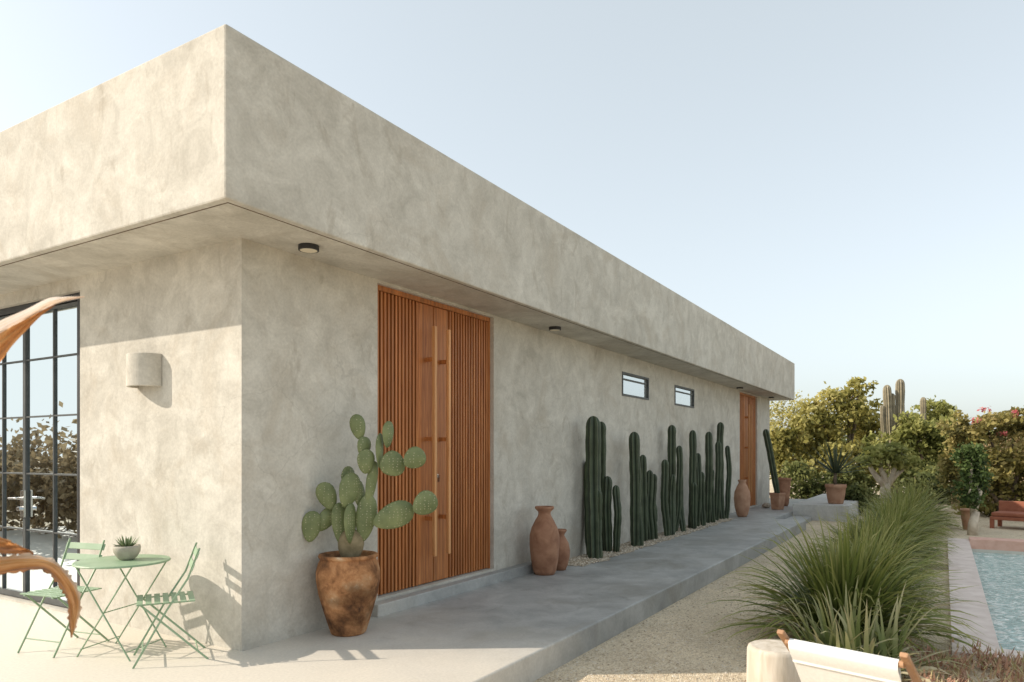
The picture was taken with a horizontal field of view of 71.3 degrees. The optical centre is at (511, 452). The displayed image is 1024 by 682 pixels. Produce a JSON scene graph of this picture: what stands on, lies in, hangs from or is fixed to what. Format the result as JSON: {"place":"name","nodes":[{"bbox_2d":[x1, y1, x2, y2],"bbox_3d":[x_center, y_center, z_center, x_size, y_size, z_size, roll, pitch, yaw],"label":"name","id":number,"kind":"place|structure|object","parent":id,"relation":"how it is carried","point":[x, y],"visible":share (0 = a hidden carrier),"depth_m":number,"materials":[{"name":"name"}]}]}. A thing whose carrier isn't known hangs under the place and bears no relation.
{"place":"outdoors","nodes":[
{"label":"outdoors","id":0,"kind":"place"},
{"bbox_2d":[0,499,805,681],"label":"terrace","id":1,"kind":"structure","parent":0,"point":[531,627],"depth_m":6.13,"materials":[{"name":"concrete"}]},
{"bbox_2d":[17,538,109,657],"bbox_3d":[-3.566,1.131,5.700,0.420,0.847,0.511,0,0,20],"label":"folding chair","id":2,"kind":"object","parent":1,"relation":"on","point":[54,592],"visible":0.81,"depth_m":5.73,"materials":[{"name":"green paint"}]},
{"bbox_2d":[72,554,170,661],"bbox_3d":[-3.036,1.195,5.564,0.680,0.717,0.680,0,0,11],"label":"bistro table","id":3,"kind":"object","parent":1,"relation":"on","point":[115,562],"visible":0.91,"depth_m":5.45,"materials":[{"name":"green paint"}]},
{"bbox_2d":[113,544,140,559],"bbox_3d":[-3.022,0.779,5.600,0.199,0.112,0.197,0,0,31],"label":"cement bowl","id":4,"kind":"object","parent":3,"relation":"on","point":[128,553],"visible":0.91,"depth_m":5.53,"materials":[{"name":"concrete"}]},
{"bbox_2d":[114,535,138,546],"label":"succulent","id":5,"kind":"object","parent":4,"relation":"in","point":[127,542],"visible":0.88,"depth_m":5.59,"materials":[{"name":"green plant"}]},
{"bbox_2d":[132,542,208,668],"bbox_3d":[-2.587,1.131,5.410,0.511,0.847,0.420,0,0,-27],"label":"folding chair","id":6,"kind":"object","parent":1,"relation":"on","point":[165,596],"visible":1,"depth_m":5.35,"materials":[{"name":"green paint"}]},
{"bbox_2d":[316,550,379,636],"bbox_3d":[-1.408,1.208,6.149,0.536,0.684,0.537,0,0,31],"label":"terracotta pot","id":7,"kind":"object","parent":1,"relation":"on","point":[347,588],"visible":0.91,"depth_m":5.96,"materials":[{"name":"ceramic"}]},
{"bbox_2d":[302,414,437,556],"bbox_3d":[-1.214,0.308,6.121,1.163,1.285,0.233,0,0,-1],"label":"prickly pear","id":8,"kind":"object","parent":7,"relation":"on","point":[352,526],"visible":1,"depth_m":6.09,"materials":[{"name":"green plant"}]},
{"bbox_2d":[0,24,794,650],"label":"concrete house","id":9,"kind":"structure","parent":1,"relation":"on","point":[176,206],"depth_m":6.43,"materials":[{"name":"paint"}]},
{"bbox_2d":[0,314,23,597],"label":"glass door","id":10,"kind":"structure","parent":9,"relation":"in","point":[12,365],"depth_m":7.62,"materials":[{"name":"glass"}]},
{"bbox_2d":[17,302,76,607],"bbox_3d":[-4.660,0.025,7.161,1.050,2.990,0.125,0,0,31],"label":"glass door","id":11,"kind":"structure","parent":9,"relation":"in","point":[49,494],"depth_m":7.22,"materials":[{"name":"glass"}]},
{"bbox_2d":[126,352,161,387],"bbox_3d":[-3.199,-0.710,6.128,0.369,0.280,0.176,0,0,31],"label":"wall sconce","id":12,"kind":"object","parent":9,"relation":"attached to","point":[143,369],"depth_m":6.04,"materials":[{"name":"paint"}]},
{"bbox_2d":[298,243,318,252],"bbox_3d":[-1.646,-1.658,5.777,0.164,0.042,0.164,0,0,31],"label":"ceiling lamp","id":13,"kind":"object","parent":9,"relation":"attached to","point":[308,247],"visible":1,"depth_m":5.73,"materials":[{"name":"black metal"}]},
{"bbox_2d":[378,291,436,594],"bbox_3d":[-1.075,-0.098,7.365,0.222,2.993,0.930,0,0,31],"label":"door","id":14,"kind":"structure","parent":9,"relation":"in","point":[407,335],"depth_m":7.39,"materials":[{"name":"brown wood"}]},
{"bbox_2d":[433,307,487,580],"bbox_3d":[-0.553,-0.098,8.227,0.222,2.993,1.069,0,0,31],"label":"door","id":15,"kind":"structure","parent":9,"relation":"in","point":[462,340],"depth_m":8.21,"materials":[{"name":"brown wood"}]},
{"bbox_2d":[549,326,560,330],"bbox_3d":[0.573,-1.658,9.519,0.164,0.042,0.164,0,0,31],"label":"ceiling lamp","id":16,"kind":"object","parent":9,"relation":"attached to","point":[554,328],"visible":1,"depth_m":9.46,"materials":[{"name":"black metal"}]},
{"bbox_2d":[622,371,648,399],"bbox_3d":[2.187,-1.185,12.715,0.062,0.410,1.280,0,0,31],"label":"window","id":17,"kind":"structure","parent":9,"relation":"in","point":[635,386],"depth_m":12.73,"materials":[{"name":"glass"}]},
{"bbox_2d":[675,385,693,407],"bbox_3d":[3.635,-1.185,15.106,0.062,0.410,1.310,0,0,31],"label":"window","id":18,"kind":"structure","parent":9,"relation":"in","point":[684,396],"depth_m":15.13,"materials":[{"name":"glass"}]},
{"bbox_2d":[740,395,749,490],"bbox_3d":[6.350,-0.038,19.629,0.222,3.113,0.942,0,0,31],"label":"door","id":19,"kind":"structure","parent":9,"relation":"in","point":[743,416],"depth_m":19.85,"materials":[{"name":"brown wood"}]},
{"bbox_2d":[746,396,754,505],"bbox_3d":[6.878,-0.038,20.501,0.222,3.113,1.082,0,0,31],"label":"door","id":20,"kind":"structure","parent":9,"relation":"in","point":[749,400],"depth_m":20.48,"materials":[{"name":"brown wood"}]},
{"bbox_2d":[529,506,559,575],"bbox_3d":[0.416,1.116,9.136,0.388,0.868,0.392,0,0,31],"label":"terracotta jar","id":21,"kind":"object","parent":1,"relation":"on","point":[544,542],"visible":1,"depth_m":9.00,"materials":[{"name":"brown ceramic"}]},
{"bbox_2d":[556,529,569,570],"bbox_3d":[0.635,1.281,9.470,0.270,0.538,0.266,0,0,31],"label":"terracotta jar","id":22,"kind":"object","parent":1,"relation":"on","point":[564,555],"visible":0.58,"depth_m":9.38,"materials":[{"name":"brown ceramic"}]},
{"bbox_2d":[568,518,734,566],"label":"bed pebbles","id":23,"kind":"object","parent":1,"relation":"on","point":[579,562],"visible":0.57,"depth_m":11.61,"materials":[{"name":"beige gravel"}]},
{"bbox_2d":[584,416,621,558],"bbox_3d":[1.335,0.517,10.876,0.405,2.135,0.953,0,0,31],"label":"columnar cactus","id":24,"kind":"object","parent":23,"relation":"on","point":[599,491],"visible":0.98,"depth_m":10.56,"materials":[{"name":"green plant"}]},
{"bbox_2d":[629,432,657,545],"bbox_3d":[2.281,0.611,12.345,0.224,1.933,1.234,0,0,25],"label":"columnar cactus","id":25,"kind":"object","parent":23,"relation":"on","point":[643,508],"visible":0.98,"depth_m":11.88,"materials":[{"name":"green plant"}]},
{"bbox_2d":[660,425,685,535],"bbox_3d":[3.088,0.519,13.688,0.237,2.120,1.136,0,0,31],"label":"columnar cactus","id":26,"kind":"object","parent":23,"relation":"on","point":[672,505],"visible":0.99,"depth_m":13.64,"materials":[{"name":"green plant"}]},
{"bbox_2d":[688,430,712,528],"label":"columnar cactus","id":27,"kind":"object","parent":23,"relation":"on","point":[700,495],"visible":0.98,"depth_m":14.92,"materials":[{"name":"green plant"}]},
{"bbox_2d":[711,422,731,522],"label":"columnar cactus","id":28,"kind":"object","parent":23,"relation":"on","point":[720,509],"visible":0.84,"depth_m":16.71,"materials":[{"name":"green plant"}]},
{"bbox_2d":[734,480,750,516],"bbox_3d":[5.599,1.100,17.359,0.389,0.900,0.391,0,0,31],"label":"terracotta jar","id":29,"kind":"object","parent":1,"relation":"on","point":[742,498],"visible":1,"depth_m":17.23,"materials":[{"name":"brown ceramic"}]},
{"bbox_2d":[762,503,770,507],"bbox_3d":[7.186,1.475,20.136,0.232,0.150,0.283,0,0,31],"label":"stone","id":30,"kind":"object","parent":1,"relation":"on","point":[766,505],"visible":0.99,"depth_m":20.05,"materials":[{"name":"grey stone"}]},
{"bbox_2d":[769,492,785,509],"bbox_3d":[7.282,1.320,19.566,0.318,0.460,0.318,0,0,-34],"label":"square pot","id":31,"kind":"object","parent":1,"relation":"on","point":[777,500],"visible":0.94,"depth_m":19.47,"materials":[{"name":"ceramic"}]},
{"bbox_2d":[763,429,779,492],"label":"leaning cactus","id":32,"kind":"object","parent":31,"relation":"on","point":[771,458],"visible":0.99,"depth_m":19.43,"materials":[{"name":"green plant"}]},
{"bbox_2d":[778,478,791,505],"bbox_3d":[7.932,1.140,20.927,0.497,0.820,0.503,0,0,31],"label":"tall pot","id":33,"kind":"object","parent":1,"relation":"on","point":[784,485],"visible":0.57,"depth_m":20.73,"materials":[{"name":"ceramic"}]},
{"bbox_2d":[0,0,1023,450],"label":"sky","id":34,"kind":"structure","parent":0,"point":[839,184],"materials":[{"name":"blue"}]},
{"bbox_2d":[534,463,1023,681],"bbox_3d":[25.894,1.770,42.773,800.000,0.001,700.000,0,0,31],"label":"ground","id":35,"kind":"structure","parent":0,"point":[1011,529],"depth_m":6.96,"materials":[{"name":"beige gravel"}]},
{"bbox_2d":[0,296,83,637],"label":"banana plant","id":36,"kind":"object","parent":35,"relation":"on","point":[14,327],"visible":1,"depth_m":2.02,"materials":[{"name":"brown plant"}]},
{"bbox_2d":[746,639,800,681],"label":"wood stump","id":37,"kind":"object","parent":35,"relation":"on","point":[768,660],"visible":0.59,"depth_m":4.85,"materials":[{"name":"beige wood"}]},
{"bbox_2d":[770,391,812,476],"bbox_3d":[13.925,-0.731,36.016,3.321,4.973,2.567,0,0,-9],"label":"wispy tree","id":38,"kind":"object","parent":35,"relation":"on","point":[777,410],"visible":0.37,"depth_m":35.93,"materials":[{"name":"green plant"}]},
{"bbox_2d":[786,516,811,523],"bbox_3d":[7.029,1.755,17.780,0.490,0.190,2.300,0,0,31],"label":"step","id":39,"kind":"object","parent":35,"relation":"on","point":[808,518],"visible":0.26,"depth_m":18.30,"materials":[{"name":"concrete"}]},
{"bbox_2d":[793,494,859,521],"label":"platform","id":40,"kind":"structure","parent":35,"relation":"on","point":[812,507],"depth_m":18.71,"materials":[{"name":"concrete"}]},
{"bbox_2d":[825,484,846,503],"bbox_3d":[8.626,1.090,19.015,0.530,0.520,0.530,0,0,31],"label":"terracotta pot","id":41,"kind":"object","parent":40,"relation":"on","point":[835,494],"visible":1,"depth_m":18.83,"materials":[{"name":"ceramic"}]},
{"bbox_2d":[807,435,869,484],"bbox_3d":[8.576,0.210,18.979,1.708,1.401,1.580,0,0,-4],"label":"spiky plant","id":42,"kind":"object","parent":41,"relation":"in","point":[836,467],"visible":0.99,"depth_m":18.94,"materials":[{"name":"green plant"}]},
{"bbox_2d":[770,376,882,492],"bbox_3d":[13.207,-0.671,29.066,5.759,4.934,3.606,0,0,-22],"label":"bushy tree","id":43,"kind":"object","parent":35,"relation":"on","point":[861,419],"visible":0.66,"depth_m":28.63,"materials":[{"name":"green plant"}]},
{"bbox_2d":[778,453,876,498],"bbox_3d":[11.893,1.103,27.071,3.961,2.226,2.096,0,0,-11],"label":"shrub","id":44,"kind":"object","parent":35,"relation":"on","point":[813,486],"visible":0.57,"depth_m":26.63,"materials":[{"name":"green plant"}]},
{"bbox_2d":[777,629,921,681],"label":"deck chair","id":45,"kind":"object","parent":35,"relation":"on","point":[814,662],"visible":1,"depth_m":3.30,"materials":[{"name":"fabric"}]},
{"bbox_2d":[746,579,975,681],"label":"striped plant","id":46,"kind":"object","parent":35,"relation":"on","point":[850,636],"visible":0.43,"depth_m":5.67,"materials":[{"name":"green plant"}]},
{"bbox_2d":[844,481,879,512],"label":"shrub","id":47,"kind":"object","parent":35,"relation":"on","point":[861,492],"visible":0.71,"depth_m":20.30,"materials":[{"name":"green plant"}]},
{"bbox_2d":[853,440,921,503],"bbox_3d":[11.529,0.737,21.927,1.904,2.276,1.510,0,0,17],"label":"forked tree","id":48,"kind":"object","parent":35,"relation":"on","point":[892,454],"visible":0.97,"depth_m":21.88,"materials":[{"name":"green plant"}]},
{"bbox_2d":[880,379,908,493],"bbox_3d":[14.481,-0.492,27.000,1.101,4.626,0.332,0,0,-2],"label":"cardon cactus","id":49,"kind":"object","parent":35,"relation":"on","point":[892,404],"visible":0.42,"depth_m":26.90,"materials":[{"name":"green plant"}]},
{"bbox_2d":[770,420,1022,467],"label":"distant wood","id":50,"kind":"object","parent":35,"relation":"on","point":[844,439],"depth_m":72.22,"materials":[{"name":"green plant"}]},
{"bbox_2d":[862,476,966,530],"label":"arching grass","id":51,"kind":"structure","parent":35,"relation":"on","point":[922,494],"depth_m":16.74,"materials":[{"name":"green plant"}]},
{"bbox_2d":[860,395,970,488],"bbox_3d":[15.988,-0.365,27.977,3.726,4.242,7.668,0,0,31],"label":"leafy tree","id":52,"kind":"object","parent":35,"relation":"on","point":[914,428],"visible":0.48,"depth_m":25.97,"materials":[{"name":"green plant"}]},
{"bbox_2d":[887,461,957,504],"bbox_3d":[14.646,1.242,25.104,2.724,1.903,2.314,0,0,-14],"label":"shrub","id":53,"kind":"object","parent":35,"relation":"on","point":[929,474],"visible":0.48,"depth_m":24.58,"materials":[{"name":"green plant"}]},
{"bbox_2d":[920,397,925,440],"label":"cardon cactus","id":54,"kind":"object","parent":35,"relation":"on","point":[922,405],"visible":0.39,"depth_m":27.93,"materials":[{"name":"green plant"}]},
{"bbox_2d":[901,637,1023,681],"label":"ground cover","id":55,"kind":"object","parent":35,"relation":"on","point":[1017,668],"visible":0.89,"depth_m":5.57,"materials":[{"name":"brown plant"}]},
{"bbox_2d":[960,508,969,529],"bbox_3d":[10.546,1.530,16.483,0.339,0.480,0.341,0,0,31],"label":"clay planter","id":56,"kind":"object","parent":35,"relation":"on","point":[965,511],"visible":0.5,"depth_m":16.42,"materials":[{"name":"ceramic"}]},
{"bbox_2d":[948,441,993,535],"bbox_3d":[9.944,0.769,15.445,0.860,2.238,0.834,0,0,31],"label":"potted leafy plant","id":57,"kind":"object","parent":35,"relation":"on","point":[974,473],"visible":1,"depth_m":15.30,"materials":[{"name":"green plant"}]},
{"bbox_2d":[935,406,1023,516],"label":"flowering hedge","id":58,"kind":"object","parent":35,"relation":"on","point":[1007,485],"visible":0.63,"depth_m":19.31,"materials":[{"name":"green plant"}]},
{"bbox_2d":[972,549,1023,554],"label":"pool basin","id":59,"kind":"object","parent":35,"relation":"in","point":[998,551],"depth_m":13.57,"materials":[{"name":"concrete"}]},
{"bbox_2d":[947,538,1023,664],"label":"pool coping","id":60,"kind":"object","parent":59,"relation":"on","point":[962,559],"visible":0.47,"depth_m":8.05,"materials":[{"name":"grey concrete"}]},
{"bbox_2d":[969,537,1023,551],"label":"pool end wall","id":61,"kind":"structure","parent":60,"relation":"on","point":[1002,544],"depth_m":13.61,"materials":[{"name":"pink paint"}]},
{"bbox_2d":[990,500,1023,527],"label":"garden bench","id":62,"kind":"object","parent":35,"relation":"on","point":[1011,511],"visible":1,"depth_m":16.80,"materials":[{"name":"orange wood"}]},
{"bbox_2d":[703,509,999,675],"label":"arching grass","id":63,"kind":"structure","parent":0,"point":[841,569],"depth_m":6.53,"materials":[{"name":"green plant"}]},
{"bbox_2d":[787,503,949,587],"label":"arching grass","id":64,"kind":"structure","parent":0,"point":[852,536],"depth_m":9.86,"materials":[{"name":"green plant"}]},
{"bbox_2d":[805,522,963,617],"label":"arching grass","id":65,"kind":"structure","parent":0,"point":[911,573],"depth_m":8.15,"materials":[{"name":"green plant"}]},
{"bbox_2d":[823,490,958,560],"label":"arching grass","id":66,"kind":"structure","parent":0,"point":[887,508],"depth_m":12.60,"materials":[{"name":"green plant"}]},
{"bbox_2d":[832,505,960,569],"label":"arching grass","id":67,"kind":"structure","parent":0,"point":[892,519],"depth_m":11.07,"materials":[{"name":"green plant"}]},
{"bbox_2d":[849,482,964,539],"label":"arching grass","id":68,"kind":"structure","parent":0,"point":[911,500],"depth_m":15.47,"materials":[{"name":"green plant"}]},
{"bbox_2d":[859,492,961,546],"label":"arching grass","id":69,"kind":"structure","parent":0,"point":[921,512],"depth_m":13.94,"materials":[{"name":"green plant"}]},
{"bbox_2d":[951,437,1023,509],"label":"stick fence","id":70,"kind":"object","parent":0,"point":[994,464],"visible":0.04,"depth_m":21.94,"materials":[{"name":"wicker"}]},
{"bbox_2d":[973,552,1023,650],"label":"water","id":71,"kind":"structure","parent":0,"point":[1001,576],"depth_m":9.77,"materials":[{"name":"blue liquid"}]}
]}

